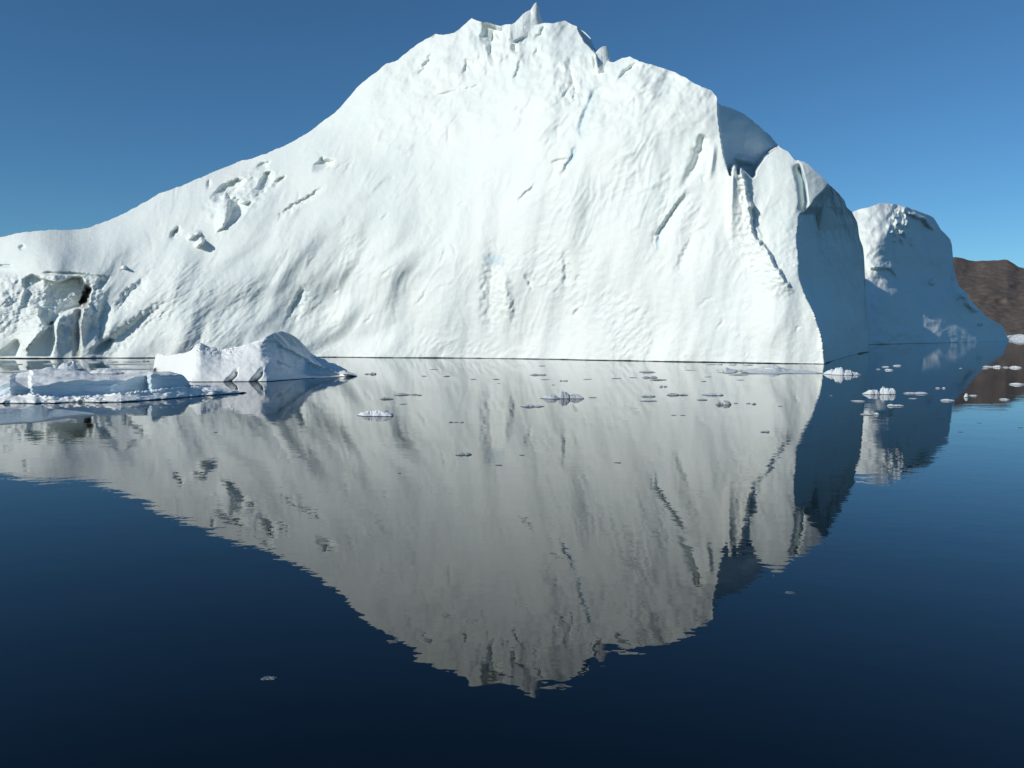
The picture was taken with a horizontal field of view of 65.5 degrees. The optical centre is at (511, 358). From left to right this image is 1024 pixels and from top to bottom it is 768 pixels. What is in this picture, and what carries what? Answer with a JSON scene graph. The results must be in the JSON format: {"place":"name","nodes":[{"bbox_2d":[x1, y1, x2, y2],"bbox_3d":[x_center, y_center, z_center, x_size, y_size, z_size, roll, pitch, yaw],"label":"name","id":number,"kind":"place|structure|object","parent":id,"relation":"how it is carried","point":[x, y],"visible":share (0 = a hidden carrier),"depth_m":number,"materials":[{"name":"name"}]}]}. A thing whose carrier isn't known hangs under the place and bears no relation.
{"place":"outdoors","nodes":[
{"label":"outdoors","id":0,"kind":"place"},
{"bbox_2d":[0,334,1023,767],"bbox_3d":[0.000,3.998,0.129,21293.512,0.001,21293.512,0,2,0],"label":"water","id":1,"kind":"structure","parent":0,"point":[404,586],"depth_m":13.52,"materials":[{"name":"blue liquid"}]},
{"bbox_2d":[3,370,28,371],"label":"ice fragment","id":2,"kind":"object","parent":1,"relation":"on","point":[17,371],"visible":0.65,"depth_m":80.96,"materials":[{"name":"white ice"}]},
{"bbox_2d":[0,405,96,424],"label":"ice floe","id":3,"kind":"object","parent":1,"relation":"on","point":[34,414],"visible":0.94,"depth_m":38.13,"materials":[{"name":"white ice"}]},
{"bbox_2d":[58,360,83,369],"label":"ice fragment","id":4,"kind":"object","parent":1,"relation":"on","point":[71,365],"visible":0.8,"depth_m":85.85,"materials":[{"name":"white ice"}]},
{"bbox_2d":[89,368,123,373],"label":"ice fragment","id":5,"kind":"object","parent":1,"relation":"on","point":[103,371],"visible":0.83,"depth_m":77.76,"materials":[{"name":"white ice"}]},
{"bbox_2d":[0,367,245,403],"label":"ice floe","id":6,"kind":"object","parent":1,"relation":"on","point":[51,385],"visible":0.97,"depth_m":48.52,"materials":[{"name":"white ice"}]},
{"bbox_2d":[97,368,149,369],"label":"ice fragment","id":7,"kind":"object","parent":1,"relation":"on","point":[125,368],"visible":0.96,"depth_m":87.00,"materials":[{"name":"white ice"}]},
{"bbox_2d":[106,363,147,364],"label":"ice fragment","id":8,"kind":"object","parent":1,"relation":"on","point":[128,364],"visible":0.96,"depth_m":99.88,"materials":[{"name":"white ice"}]},
{"bbox_2d":[154,331,356,381],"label":"ice floe","id":9,"kind":"object","parent":1,"relation":"on","point":[279,356],"visible":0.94,"depth_m":68.28,"materials":[{"name":"white ice"}]},
{"bbox_2d":[261,676,276,679],"bbox_3d":[-2.815,3.696,9.226,0.183,0.034,0.110,0,2,0],"label":"ice fragment","id":10,"kind":"object","parent":1,"relation":"on","point":[269,678],"visible":1,"depth_m":9.20,"materials":[{"name":"white ice"}]},
{"bbox_2d":[357,410,393,416],"bbox_3d":[-6.595,2.656,38.489,1.801,0.383,0.904,0,2,0],"label":"ice fragment","id":11,"kind":"object","parent":1,"relation":"on","point":[380,413],"visible":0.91,"depth_m":38.19,"materials":[{"name":"white ice"}]},
{"bbox_2d":[394,393,417,394],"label":"ice fragment","id":12,"kind":"object","parent":1,"relation":"on","point":[404,394],"visible":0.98,"depth_m":51.22,"materials":[{"name":"white ice"}]},
{"bbox_2d":[0,3,868,363],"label":"iceberg","id":13,"kind":"object","parent":1,"relation":"on","point":[530,185],"visible":0.99,"depth_m":126.72,"materials":[{"name":"white ice"}]},
{"bbox_2d":[455,453,471,454],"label":"ice fragment","id":14,"kind":"object","parent":1,"relation":"on","point":[463,454],"visible":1,"depth_m":26.09,"materials":[{"name":"white ice"}]},
{"bbox_2d":[521,404,543,406],"bbox_3d":[1.111,2.569,43.182,1.307,0.158,0.645,0,2,0],"label":"ice fragment","id":15,"kind":"object","parent":1,"relation":"on","point":[528,405],"visible":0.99,"depth_m":43.05,"materials":[{"name":"white ice"}]},
{"bbox_2d":[541,390,583,398],"bbox_3d":[3.044,2.261,48.499,2.683,0.644,0.858,0,2,0],"label":"ice fragment","id":16,"kind":"object","parent":1,"relation":"on","point":[563,395],"visible":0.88,"depth_m":48.30,"materials":[{"name":"white ice"}]},
{"bbox_2d":[667,393,686,395],"bbox_3d":[10.625,2.312,51.115,1.355,0.166,0.896,1,2,21],"label":"ice fragment","id":17,"kind":"object","parent":1,"relation":"on","point":[673,394],"visible":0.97,"depth_m":50.98,"materials":[{"name":"white ice"}]},
{"bbox_2d":[703,393,722,395],"bbox_3d":[12.892,2.306,51.132,1.341,0.185,0.624,0,2,0],"label":"ice fragment","id":18,"kind":"object","parent":1,"relation":"on","point":[712,394],"visible":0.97,"depth_m":51.01,"materials":[{"name":"white ice"}]},
{"bbox_2d":[716,400,730,404],"bbox_3d":[11.786,2.495,44.422,0.872,0.300,0.441,0,2,0],"label":"ice fragment","id":19,"kind":"object","parent":1,"relation":"on","point":[724,403],"visible":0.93,"depth_m":44.28,"materials":[{"name":"white ice"}]},
{"bbox_2d":[718,364,822,374],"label":"ice floe","id":20,"kind":"object","parent":1,"relation":"on","point":[772,369],"visible":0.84,"depth_m":80.63,"materials":[{"name":"white ice"}]},
{"bbox_2d":[823,369,834,373],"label":"ice fragment","id":21,"kind":"object","parent":1,"relation":"on","point":[829,371],"visible":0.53,"depth_m":76.93,"materials":[{"name":"white ice"}]},
{"bbox_2d":[832,367,860,374],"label":"ice fragment","id":22,"kind":"object","parent":1,"relation":"on","point":[839,371],"visible":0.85,"depth_m":75.42,"materials":[{"name":"white ice"}]},
{"bbox_2d":[862,387,895,394],"bbox_3d":[23.915,2.141,51.842,2.103,0.687,0.733,0,2,0],"label":"ice fragment","id":23,"kind":"object","parent":1,"relation":"on","point":[887,391],"visible":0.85,"depth_m":51.69,"materials":[{"name":"white ice"}]},
{"bbox_2d":[903,392,927,393],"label":"ice fragment","id":24,"kind":"object","parent":1,"relation":"on","point":[915,393],"visible":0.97,"depth_m":52.09,"materials":[{"name":"white ice"}]},
{"bbox_2d":[852,203,1008,343],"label":"iceberg","id":25,"kind":"object","parent":1,"relation":"on","point":[915,292],"visible":0.68,"depth_m":319.13,"materials":[{"name":"white ice"}]},
{"bbox_2d":[1007,334,1023,338],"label":"ice floe","id":26,"kind":"object","parent":1,"relation":"on","point":[1019,336],"visible":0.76,"depth_m":511.76,"materials":[{"name":"white ice"}]},
{"bbox_2d":[0,0,1023,267],"label":"sky","id":27,"kind":"structure","parent":0,"point":[108,107],"materials":[{"name":"blue"}]},
{"bbox_2d":[953,257,1023,333],"bbox_3d":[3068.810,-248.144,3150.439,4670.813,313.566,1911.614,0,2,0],"label":"hills","id":28,"kind":"structure","parent":0,"point":[993,290],"depth_m":2732.66,"materials":[{"name":"brown stone"}]}
]}

